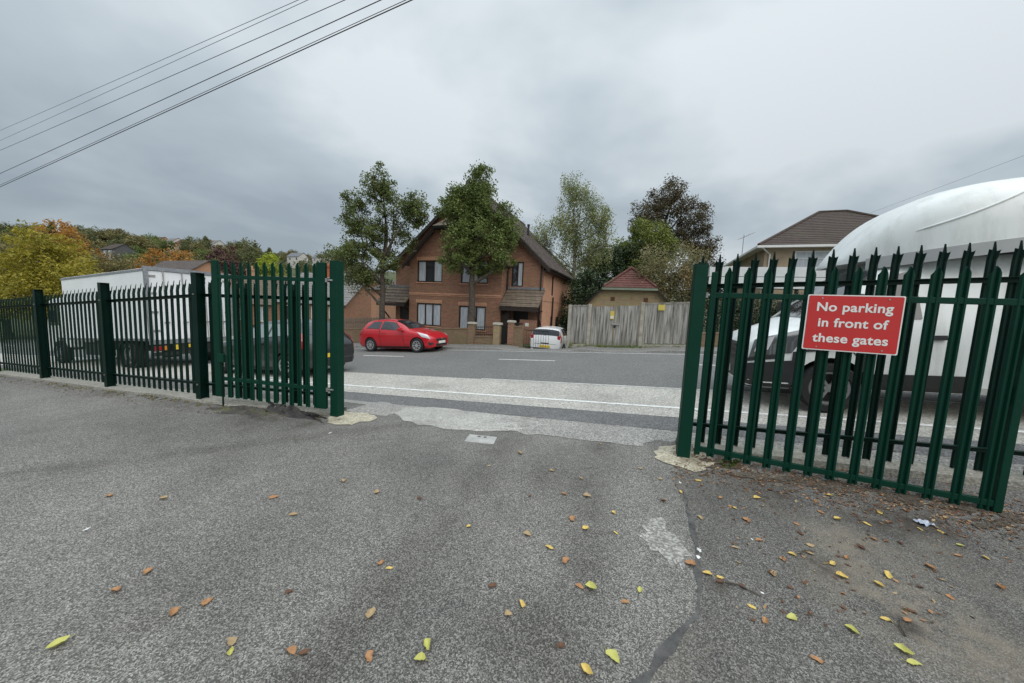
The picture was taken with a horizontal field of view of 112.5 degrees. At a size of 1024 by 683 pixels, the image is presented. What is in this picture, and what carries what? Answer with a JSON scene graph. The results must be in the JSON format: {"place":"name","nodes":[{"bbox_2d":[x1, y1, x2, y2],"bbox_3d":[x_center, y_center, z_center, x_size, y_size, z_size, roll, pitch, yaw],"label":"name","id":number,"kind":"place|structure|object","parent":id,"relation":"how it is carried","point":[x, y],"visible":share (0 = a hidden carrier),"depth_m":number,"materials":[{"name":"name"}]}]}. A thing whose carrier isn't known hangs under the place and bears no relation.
{"place":"outdoors","nodes":[
{"label":"outdoors","id":0,"kind":"place"},
{"bbox_2d":[24,339,716,350],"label":"pavement","id":1,"kind":"structure","parent":0,"point":[510,347],"depth_m":14.95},
{"bbox_2d":[1,0,405,184],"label":"overhead cable","id":2,"kind":"object","parent":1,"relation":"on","point":[227,81],"visible":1,"depth_m":11.12,"materials":[{"name":"rubber"}]},
{"bbox_2d":[0,0,411,186],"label":"overhead cable","id":3,"kind":"object","parent":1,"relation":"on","point":[232,81],"visible":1,"depth_m":11.08,"materials":[{"name":"rubber"}]},
{"bbox_2d":[0,373,1023,682],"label":"yard","id":4,"kind":"structure","parent":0,"point":[232,537],"depth_m":2.09,"materials":[{"name":"asphalt"}]},
{"bbox_2d":[45,634,75,648],"bbox_3d":[-1.924,1.280,1.459,0.080,0.021,0.045,-3,8,-43],"label":"fallen leaf","id":5,"kind":"object","parent":4,"relation":"on","point":[57,641],"visible":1,"depth_m":1.46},
{"bbox_2d":[34,381,322,416],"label":"weeds","id":6,"kind":"object","parent":4,"relation":"on","point":[66,385],"visible":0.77,"depth_m":5.37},
{"bbox_2d":[207,405,278,417],"bbox_3d":[-3.560,0.925,4.629,1.417,0.043,0.509,4,6,16],"label":"dirt heap","id":7,"kind":"object","parent":4,"relation":"on","point":[252,411],"visible":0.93,"depth_m":4.56,"materials":[{"name":"soil"}]},
{"bbox_2d":[327,411,376,424],"bbox_3d":[-2.099,0.993,4.449,0.666,0.015,0.548,3,6,0],"label":"concrete pad","id":8,"kind":"object","parent":4,"relation":"on","point":[351,418],"visible":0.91,"depth_m":4.41,"materials":[{"name":"concrete"}]},
{"bbox_2d":[329,261,343,416],"bbox_3d":[-2.274,0.136,4.445,0.122,2.318,0.122,4,6,17],"label":"gate post","id":9,"kind":"object","parent":8,"relation":"on","point":[336,272],"visible":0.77,"depth_m":4.39,"materials":[{"name":"metal"}]},
{"bbox_2d":[211,260,333,408],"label":"palisade gate","id":10,"kind":"structure","parent":9,"relation":"attached to","point":[320,387],"depth_m":4.53,"materials":[{"name":"metal"}]},
{"bbox_2d":[347,402,417,415],"bbox_3d":[-1.945,1.041,5.355,0.864,0.237,1.450,3,6,0],"label":"concrete patch","id":11,"kind":"object","parent":4,"relation":"on","point":[381,408],"visible":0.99,"depth_m":5.08,"materials":[{"name":"concrete"}]},
{"bbox_2d":[393,407,546,430],"bbox_3d":[-0.728,1.102,4.755,2.365,0.179,1.210,5,6,24],"label":"concrete patch","id":12,"kind":"object","parent":4,"relation":"on","point":[449,418],"visible":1,"depth_m":4.69,"materials":[{"name":"concrete"}]},
{"bbox_2d":[464,434,496,443],"bbox_3d":[-0.351,1.114,3.880,0.330,0.033,0.210,3,6,9],"label":"utility cover","id":13,"kind":"object","parent":4,"relation":"on","point":[480,439],"visible":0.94,"depth_m":3.85,"materials":[{"name":"metal"}]},
{"bbox_2d":[504,422,654,445],"bbox_3d":[0.834,1.125,4.331,1.898,0.081,0.747,4,6,12],"label":"tarmac patch","id":14,"kind":"object","parent":4,"relation":"on","point":[613,434],"visible":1,"depth_m":4.25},
{"bbox_2d":[604,647,619,662],"bbox_3d":[0.430,1.358,1.485,0.074,0.010,0.047,5,6,19],"label":"fallen leaf","id":15,"kind":"object","parent":4,"relation":"on","point":[612,654],"visible":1,"depth_m":1.49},
{"bbox_2d":[637,517,691,568],"bbox_3d":[0.977,1.309,2.256,0.273,0.004,0.519,3,6,0],"label":"tarmac patch","id":16,"kind":"object","parent":4,"relation":"on","point":[656,536],"visible":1,"depth_m":2.24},
{"bbox_2d":[631,490,702,682],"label":"tar seam","id":17,"kind":"object","parent":4,"relation":"on","point":[666,649],"visible":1,"depth_m":1.59,"materials":[{"name":"asphalt"}]},
{"bbox_2d":[654,445,714,471],"bbox_3d":[1.795,1.196,3.563,0.572,0.020,0.593,8,8,42],"label":"concrete pad","id":18,"kind":"object","parent":4,"relation":"on","point":[665,454],"visible":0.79,"depth_m":3.49,"materials":[{"name":"concrete"}]},
{"bbox_2d":[676,264,708,457],"bbox_3d":[1.830,0.370,3.515,0.122,2.285,0.122,4,6,17],"label":"gate post","id":19,"kind":"object","parent":18,"relation":"on","point":[692,352],"visible":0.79,"depth_m":3.45,"materials":[{"name":"metal"}]},
{"bbox_2d":[691,266,1023,512],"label":"palisade gate","id":20,"kind":"structure","parent":19,"relation":"attached to","point":[1002,441],"depth_m":2.88,"materials":[{"name":"metal"}]},
{"bbox_2d":[801,294,905,354],"bbox_3d":[2.897,-0.151,2.920,0.628,0.485,0.009,5,6,24],"label":"notice board","id":21,"kind":"object","parent":20,"relation":"attached to","point":[868,324],"visible":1,"depth_m":2.91,"materials":[{"name":"red metal"}]},
{"bbox_2d":[650,469,1023,682],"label":"tarmac patch","id":22,"kind":"object","parent":4,"relation":"on","point":[724,639],"visible":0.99,"depth_m":1.87,"materials":[{"name":"asphalt"}]},
{"bbox_2d":[729,472,768,479],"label":"dirt patch","id":23,"kind":"object","parent":22,"relation":"on","point":[753,475],"visible":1,"depth_m":3.18,"materials":[{"name":"brown soil"}]},
{"bbox_2d":[779,475,815,484],"bbox_3d":[2.555,1.262,3.120,0.421,0.016,0.148,2,6,-10],"label":"dirt patch","id":24,"kind":"object","parent":22,"relation":"on","point":[800,481],"visible":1,"depth_m":3.11,"materials":[{"name":"brown soil"}]},
{"bbox_2d":[811,483,861,492],"bbox_3d":[2.849,1.279,2.991,0.434,0.018,0.156,3,6,0],"label":"dirt patch","id":25,"kind":"object","parent":22,"relation":"on","point":[818,486],"visible":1,"depth_m":3.00,"materials":[{"name":"brown soil"}]},
{"bbox_2d":[671,432,1023,626],"bbox_3d":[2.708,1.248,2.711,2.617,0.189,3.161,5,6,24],"label":"leaf litter","id":26,"kind":"object","parent":22,"relation":"on","point":[838,551],"visible":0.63,"depth_m":2.72,"materials":[{"name":"plant"}]},
{"bbox_2d":[888,643,914,654],"bbox_3d":[1.765,1.390,1.550,0.038,0.023,0.070,1,6,-19],"label":"fallen leaf","id":27,"kind":"object","parent":22,"relation":"on","point":[902,648],"visible":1,"depth_m":1.55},
{"bbox_2d":[885,492,919,501],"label":"dirt patch","id":28,"kind":"object","parent":22,"relation":"on","point":[903,497],"visible":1,"depth_m":2.85,"materials":[{"name":"brown soil"}]},
{"bbox_2d":[881,492,924,505],"bbox_3d":[3.248,1.302,2.837,0.392,0.022,0.194,3,6,0],"label":"dirt patch","id":29,"kind":"object","parent":22,"relation":"on","point":[916,503],"visible":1,"depth_m":2.80,"materials":[{"name":"brown soil"}]},
{"bbox_2d":[939,500,989,511],"bbox_3d":[3.679,1.320,2.744,0.350,0.018,0.147,3,6,0],"label":"dirt patch","id":30,"kind":"object","parent":22,"relation":"on","point":[972,508],"visible":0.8,"depth_m":2.74,"materials":[{"name":"brown soil"}]},
{"bbox_2d":[983,519,1011,526],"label":"dirt patch","id":31,"kind":"object","parent":22,"relation":"on","point":[995,523],"visible":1,"depth_m":2.54,"materials":[{"name":"brown soil"}]},
{"bbox_2d":[0,354,1023,443],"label":"parking bay","id":32,"kind":"object","parent":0,"point":[634,395],"visible":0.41,"depth_m":6.31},
{"bbox_2d":[34,266,232,367],"bbox_3d":[-14.661,-0.779,13.282,7.830,3.420,2.680,0,4,21],"label":"box lorry","id":33,"kind":"object","parent":32,"relation":"on","point":[144,275],"visible":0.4,"depth_m":11.52,"materials":[{"name":"metal"}]},
{"bbox_2d":[148,270,190,339],"bbox_3d":[-11.260,-1.188,11.359,0.085,2.300,1.088,0,4,21],"label":"rear door","id":34,"kind":"structure","parent":33,"relation":"in","point":[158,277],"depth_m":11.28,"materials":[{"name":"metal"}]},
{"bbox_2d":[205,275,225,337],"bbox_3d":[-10.867,-1.272,12.399,0.085,2.300,1.088,0,4,21],"label":"rear door","id":35,"kind":"structure","parent":33,"relation":"in","point":[207,278],"depth_m":12.32,"materials":[{"name":"metal"}]},
{"bbox_2d":[223,319,353,376],"bbox_3d":[-6.836,0.037,10.087,4.231,1.674,2.129,0,4,21],"label":"parked car","id":36,"kind":"object","parent":32,"relation":"on","point":[348,349],"visible":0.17,"depth_m":9.21,"materials":[{"name":"paint"}]},
{"bbox_2d":[262,379,1023,432],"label":"road marking","id":37,"kind":"structure","parent":32,"relation":"on","point":[614,403],"depth_m":5.85,"materials":[{"name":"paint"}]},
{"bbox_2d":[729,176,1023,412],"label":"box van","id":38,"kind":"object","parent":32,"relation":"on","point":[981,218],"visible":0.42,"depth_m":4.51,"materials":[{"name":"white paint"}]},
{"bbox_2d":[0,341,1023,406],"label":"road","id":39,"kind":"structure","parent":0,"point":[652,370],"depth_m":10.19,"materials":[{"name":"asphalt"}]},
{"bbox_2d":[359,316,447,352],"bbox_3d":[-5.006,-0.402,15.922,4.070,1.625,2.129,0,4,21],"label":"parked car","id":40,"kind":"object","parent":39,"relation":"on","point":[415,336],"visible":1,"depth_m":15.24,"materials":[{"name":"red paint"}]},
{"bbox_2d":[481,378,979,403],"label":"road marking","id":41,"kind":"structure","parent":39,"relation":"on","point":[660,387],"depth_m":7.12,"materials":[{"name":"paint"}]},
{"bbox_2d":[0,246,1023,454],"bbox_3d":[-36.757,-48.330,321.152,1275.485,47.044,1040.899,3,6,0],"label":"ground","id":42,"kind":"structure","parent":0,"point":[390,276],"depth_m":19.38,"materials":[{"name":"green plant"}]},
{"bbox_2d":[0,243,56,338],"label":"green tree","id":43,"kind":"object","parent":42,"relation":"on","point":[1,248],"visible":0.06,"depth_m":35.68,"materials":[{"name":"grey plant"}]},
{"bbox_2d":[0,219,104,322],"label":"autumn tree","id":44,"kind":"object","parent":42,"relation":"on","point":[54,270],"visible":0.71,"depth_m":32.46,"materials":[{"name":"yellow plant"}]},
{"bbox_2d":[16,218,114,271],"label":"autumn tree","id":45,"kind":"object","parent":42,"relation":"on","point":[66,230],"visible":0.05,"depth_m":46.66,"materials":[{"name":"orange plant"}]},
{"bbox_2d":[82,237,108,254],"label":"hillside tree","id":46,"kind":"object","parent":42,"relation":"on","point":[94,244],"visible":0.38,"depth_m":144.61,"materials":[{"name":"green plant"}]},
{"bbox_2d":[81,250,141,272],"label":"olive shrub","id":47,"kind":"object","parent":42,"relation":"on","point":[117,266],"visible":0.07,"depth_m":43.09,"materials":[{"name":"green plant"}]},
{"bbox_2d":[105,228,129,243],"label":"hillside tree","id":48,"kind":"object","parent":42,"relation":"on","point":[119,231],"visible":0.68,"depth_m":189.36,"materials":[{"name":"green plant"}]},
{"bbox_2d":[100,244,137,259],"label":"hill house","id":49,"kind":"structure","parent":42,"relation":"on","point":[117,249],"depth_m":135.93,"materials":[{"name":"grey tile"}]},
{"bbox_2d":[122,235,159,253],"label":"hillside tree","id":50,"kind":"object","parent":42,"relation":"on","point":[132,241],"visible":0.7,"depth_m":153.45,"materials":[{"name":"green plant"}]},
{"bbox_2d":[2,0,297,129],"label":"overhead cable","id":51,"kind":"object","parent":42,"relation":"on","point":[169,56],"visible":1,"depth_m":11.13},
{"bbox_2d":[0,0,307,140],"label":"overhead cable","id":52,"kind":"object","parent":42,"relation":"on","point":[173,61],"visible":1,"depth_m":11.16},
{"bbox_2d":[2,377,319,426],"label":"leaf litter","id":53,"kind":"object","parent":42,"relation":"on","point":[143,400],"visible":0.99,"depth_m":5.08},
{"bbox_2d":[128,245,195,268],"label":"autumn tree","id":54,"kind":"object","parent":42,"relation":"on","point":[159,254],"visible":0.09,"depth_m":74.91,"materials":[{"name":"orange plant"}]},
{"bbox_2d":[149,237,177,252],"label":"hillside tree","id":55,"kind":"object","parent":42,"relation":"on","point":[164,242],"visible":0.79,"depth_m":172.14,"materials":[{"name":"green plant"}]},
{"bbox_2d":[2,0,344,149],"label":"overhead cable","id":56,"kind":"object","parent":42,"relation":"on","point":[195,65],"visible":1,"depth_m":11.02,"materials":[{"name":"rubber"}]},
{"bbox_2d":[0,370,346,415],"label":"kerb strip","id":57,"kind":"object","parent":42,"relation":"on","point":[162,392],"visible":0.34,"depth_m":5.47,"materials":[{"name":"concrete"}]},
{"bbox_2d":[0,272,329,404],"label":"palisade fence","id":58,"kind":"object","parent":57,"relation":"on","point":[196,295],"visible":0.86,"depth_m":5.86,"materials":[{"name":"metal"}]},
{"bbox_2d":[260,401,327,422],"bbox_3d":[-3.014,0.897,4.658,1.639,0.128,0.406,5,6,22],"label":"dirt heap","id":59,"kind":"object","parent":57,"relation":"on","point":[291,411],"visible":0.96,"depth_m":4.50,"materials":[{"name":"soil"}]},
{"bbox_2d":[0,0,380,173],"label":"overhead cable","id":60,"kind":"object","parent":42,"relation":"on","point":[216,75],"visible":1,"depth_m":11.06,"materials":[{"name":"rubber"}]},
{"bbox_2d":[179,235,207,248],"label":"hillside tree","id":61,"kind":"object","parent":42,"relation":"on","point":[189,239],"visible":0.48,"depth_m":195.08,"materials":[{"name":"green plant"}]},
{"bbox_2d":[152,260,236,286],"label":"gabled house","id":62,"kind":"structure","parent":42,"relation":"on","point":[202,265],"depth_m":53.22,"materials":[{"name":"ceramic"}]},
{"bbox_2d":[201,245,245,281],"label":"purple tree","id":63,"kind":"object","parent":42,"relation":"on","point":[219,252],"visible":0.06,"depth_m":60.35,"materials":[{"name":"grey plant"}]},
{"bbox_2d":[220,237,277,280],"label":"green tree","id":64,"kind":"object","parent":42,"relation":"on","point":[244,261],"visible":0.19,"depth_m":72.12,"materials":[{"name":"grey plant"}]},
{"bbox_2d":[231,266,295,327],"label":"terraced house","id":65,"kind":"structure","parent":42,"relation":"on","point":[261,300],"depth_m":40.39,"materials":[{"name":"red brick"}]},
{"bbox_2d":[253,252,286,275],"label":"lime tree","id":66,"kind":"object","parent":42,"relation":"on","point":[271,257],"visible":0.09,"depth_m":68.44,"materials":[{"name":"green plant"}]},
{"bbox_2d":[286,253,307,268],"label":"hill house","id":67,"kind":"structure","parent":42,"relation":"on","point":[294,257],"depth_m":197.64,"materials":[{"name":"white stone"}]},
{"bbox_2d":[300,243,350,273],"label":"green tree","id":68,"kind":"object","parent":42,"relation":"on","point":[321,256],"visible":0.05,"depth_m":57.60,"materials":[{"name":"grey plant"}]},
{"bbox_2d":[277,262,379,327],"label":"terraced house","id":69,"kind":"structure","parent":42,"relation":"on","point":[357,305],"depth_m":36.38,"materials":[{"name":"red brick"}]},
{"bbox_2d":[311,317,390,327],"bbox_3d":[-11.214,-0.745,21.711,8.690,2.137,0.070,5,6,20],"label":"picket fence","id":70,"kind":"object","parent":42,"relation":"on","point":[354,321],"visible":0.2,"depth_m":20.99,"materials":[{"name":"brown wood"}]},
{"bbox_2d":[344,328,362,342],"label":"garden wall","id":71,"kind":"structure","parent":42,"relation":"on","point":[353,333],"depth_m":20.51,"materials":[{"name":"brick"}]},
{"bbox_2d":[5,340,716,353],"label":"kerb","id":72,"kind":"structure","parent":42,"relation":"on","point":[590,350],"depth_m":14.01,"materials":[{"name":"concrete"}]},
{"bbox_2d":[322,161,431,319],"bbox_3d":[-7.136,-4.454,18.378,5.462,10.134,2.826,3,6,0],"label":"street tree","id":73,"kind":"object","parent":42,"relation":"on","point":[382,189],"visible":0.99,"depth_m":18.20,"materials":[{"name":"green plant"}]},
{"bbox_2d":[369,281,395,319],"bbox_3d":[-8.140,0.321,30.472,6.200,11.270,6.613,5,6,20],"label":"outbuilding","id":74,"kind":"structure","parent":42,"relation":"on","point":[390,311],"depth_m":28.10,"materials":[{"name":"brick"}]},
{"bbox_2d":[429,328,467,343],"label":"garden wall","id":75,"kind":"structure","parent":42,"relation":"on","point":[457,335],"depth_m":18.05,"materials":[{"name":"brick"}]},
{"bbox_2d":[467,322,477,343],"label":"brick pier","id":76,"kind":"structure","parent":42,"relation":"on","point":[472,329],"depth_m":17.66,"materials":[{"name":"brick"}]},
{"bbox_2d":[376,180,577,343],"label":"brick house","id":77,"kind":"structure","parent":42,"relation":"on","point":[424,291],"depth_m":19.86,"materials":[{"name":"brown brick"}]},
{"bbox_2d":[417,303,440,327],"bbox_3d":[-4.997,-1.589,20.568,1.820,1.408,0.150,5,6,20],"label":"window","id":78,"kind":"structure","parent":77,"relation":"in","point":[428,314],"depth_m":20.59,"materials":[{"name":"white glass"}]},
{"bbox_2d":[416,260,442,282],"bbox_3d":[-4.870,-4.133,20.315,1.840,1.328,0.150,5,6,20],"label":"window","id":79,"kind":"structure","parent":77,"relation":"in","point":[428,271],"depth_m":20.36,"materials":[{"name":"white glass"}]},
{"bbox_2d":[459,306,485,331],"bbox_3d":[-2.281,-1.315,19.559,1.800,1.408,0.150,5,6,20],"label":"window","id":80,"kind":"structure","parent":77,"relation":"in","point":[480,312],"depth_m":19.50,"materials":[{"name":"white glass"}]},
{"bbox_2d":[459,261,487,284],"bbox_3d":[-2.117,-3.876,19.292,1.800,1.328,0.150,5,6,20],"label":"window","id":81,"kind":"structure","parent":77,"relation":"in","point":[465,277],"depth_m":19.45,"materials":[{"name":"grey glass"}]},
{"bbox_2d":[511,262,523,286],"bbox_3d":[0.329,-3.787,19.265,0.696,1.396,0.080,5,6,20],"label":"window","id":82,"kind":"structure","parent":77,"relation":"in","point":[517,271],"depth_m":19.26,"materials":[{"name":"white glass"}]},
{"bbox_2d":[514,311,527,325],"bbox_3d":[0.463,-0.647,19.462,0.860,2.130,0.070,5,6,20],"label":"door","id":83,"kind":"structure","parent":77,"relation":"in","point":[518,315],"depth_m":19.38,"materials":[{"name":"brown wood"}]},
{"bbox_2d":[431,159,525,322],"bbox_3d":[-1.777,-4.370,17.901,5.066,9.833,2.968,3,6,0],"label":"street tree","id":84,"kind":"object","parent":42,"relation":"on","point":[470,207],"visible":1,"depth_m":17.42,"materials":[{"name":"green plant"}]},
{"bbox_2d":[474,336,492,344],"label":"garden wall","id":85,"kind":"structure","parent":42,"relation":"on","point":[483,339],"depth_m":17.49,"materials":[{"name":"brick"}]},
{"bbox_2d":[493,322,502,344],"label":"brick pier","id":86,"kind":"structure","parent":42,"relation":"on","point":[497,331],"depth_m":17.16,"materials":[{"name":"brick"}]},
{"bbox_2d":[507,320,515,344],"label":"brick pier","id":87,"kind":"structure","parent":42,"relation":"on","point":[511,323],"depth_m":16.89,"materials":[{"name":"brick"}]},
{"bbox_2d":[500,325,507,344],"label":"garden gate","id":88,"kind":"structure","parent":87,"relation":"attached to","point":[504,335],"depth_m":17.19,"materials":[{"name":"black metal"}]},
{"bbox_2d":[513,326,523,346],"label":"brick pier","id":89,"kind":"structure","parent":42,"relation":"on","point":[518,336],"depth_m":16.82,"materials":[{"name":"brick"}]},
{"bbox_2d":[530,326,572,348],"bbox_3d":[2.224,-0.188,18.198,1.997,1.608,3.568,5,6,20],"label":"parked car","id":90,"kind":"object","parent":42,"relation":"on","point":[557,337],"visible":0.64,"depth_m":16.61,"materials":[{"name":"white paint"}]},
{"bbox_2d":[529,170,617,303],"bbox_3d":[4.341,-6.389,26.141,7.062,12.567,3.535,3,6,0],"label":"birch tree","id":91,"kind":"object","parent":42,"relation":"on","point":[574,240],"visible":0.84,"depth_m":25.41,"materials":[{"name":"green plant"}]},
{"bbox_2d":[556,267,618,332],"bbox_3d":[5.644,-2.152,23.206,6.290,5.464,3.127,1,6,-16],"label":"evergreen shrub","id":92,"kind":"object","parent":42,"relation":"on","point":[593,286],"visible":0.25,"depth_m":22.33,"materials":[{"name":"green plant"}]},
{"bbox_2d":[577,237,658,282],"bbox_3d":[9.730,-4.931,30.609,8.037,8.628,4.252,3,6,0],"label":"holly tree","id":93,"kind":"object","parent":42,"relation":"on","point":[615,267],"visible":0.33,"depth_m":29.60,"materials":[{"name":"green plant"}]},
{"bbox_2d":[566,302,689,347],"bbox_3d":[5.119,-0.490,14.901,5.440,2.751,0.120,5,6,20],"label":"board fence","id":94,"kind":"object","parent":42,"relation":"on","point":[574,326],"visible":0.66,"depth_m":14.55,"materials":[{"name":"wood"}]},
{"bbox_2d":[590,306,614,344],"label":"board gate","id":95,"kind":"structure","parent":94,"relation":"attached to","point":[599,314],"depth_m":15.30,"materials":[{"name":"grey wood"}]},
{"bbox_2d":[611,305,640,345],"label":"board gate","id":96,"kind":"structure","parent":94,"relation":"attached to","point":[628,336],"depth_m":14.93,"materials":[{"name":"grey wood"}]},
{"bbox_2d":[582,266,676,340],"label":"brick garage","id":97,"kind":"structure","parent":42,"relation":"on","point":[625,288],"depth_m":18.88,"materials":[{"name":"brick"}]},
{"bbox_2d":[612,215,681,270],"bbox_3d":[11.986,-5.939,30.780,6.602,10.607,4.254,3,6,0],"label":"maple tree","id":98,"kind":"object","parent":42,"relation":"on","point":[650,237],"visible":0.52,"depth_m":29.93,"materials":[{"name":"green plant"}]},
{"bbox_2d":[630,233,712,306],"bbox_3d":[8.838,-2.897,19.292,4.824,6.229,3.209,3,6,0],"label":"olive tree","id":99,"kind":"object","parent":42,"relation":"on","point":[666,285],"visible":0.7,"depth_m":18.87,"materials":[{"name":"green plant"}]},
{"bbox_2d":[627,173,725,292],"bbox_3d":[17.569,-9.300,36.642,11.151,16.324,5.420,3,6,0],"label":"copper beech","id":100,"kind":"object","parent":42,"relation":"on","point":[662,203],"visible":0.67,"depth_m":35.68,"materials":[{"name":"brown plant"}]},
{"bbox_2d":[675,263,723,325],"bbox_3d":[10.246,-1.979,18.618,3.163,4.482,2.091,3,6,0],"label":"buff shrub","id":101,"kind":"object","parent":42,"relation":"on","point":[687,277],"visible":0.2,"depth_m":18.39,"materials":[{"name":"grey plant"}]},
{"bbox_2d":[702,291,801,331],"bbox_3d":[13.893,-0.867,13.064,11.793,3.256,2.351,5,6,20],"label":"hedge","id":102,"kind":"object","parent":42,"relation":"on","point":[774,311],"visible":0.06,"depth_m":14.50,"materials":[{"name":"green plant"}]},
{"bbox_2d":[705,267,825,330],"bbox_3d":[13.697,-1.487,17.731,7.200,4.050,5.020,5,6,20],"label":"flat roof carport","id":103,"kind":"object","parent":42,"relation":"on","point":[800,274],"visible":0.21,"depth_m":15.56,"materials":[{"name":"white wood"}]},
{"bbox_2d":[724,209,878,329],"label":"tan house","id":104,"kind":"structure","parent":42,"relation":"on","point":[822,234],"depth_m":21.31,"materials":[{"name":"beige brick"}]},
{"bbox_2d":[795,251,829,266],"bbox_3d":[18.118,-4.668,20.698,1.796,1.596,0.080,5,6,20],"label":"window","id":105,"kind":"structure","parent":104,"relation":"in","point":[802,256],"depth_m":20.75,"materials":[{"name":"white glass"}]},
{"bbox_2d":[676,437,1023,490],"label":"kerb strip","id":106,"kind":"object","parent":42,"relation":"on","point":[972,476],"visible":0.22,"depth_m":3.24,"materials":[{"name":"concrete"}]},
{"bbox_2d":[693,240,1023,474],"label":"palisade fence","id":107,"kind":"object","parent":106,"relation":"on","point":[894,281],"visible":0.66,"depth_m":3.29,"materials":[{"name":"metal"}]},
{"bbox_2d":[0,0,1023,289],"label":"sky","id":108,"kind":"structure","parent":0,"point":[777,114],"materials":[{"name":"grey"}]},
{"bbox_2d":[1,365,1023,464],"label":"tarmac band","id":109,"kind":"object","parent":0,"point":[634,420],"visible":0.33,"depth_m":5.03,"materials":[{"name":"asphalt"}]},
{"bbox_2d":[270,392,1023,471],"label":"footway","id":110,"kind":"structure","parent":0,"point":[666,435],"depth_m":4.01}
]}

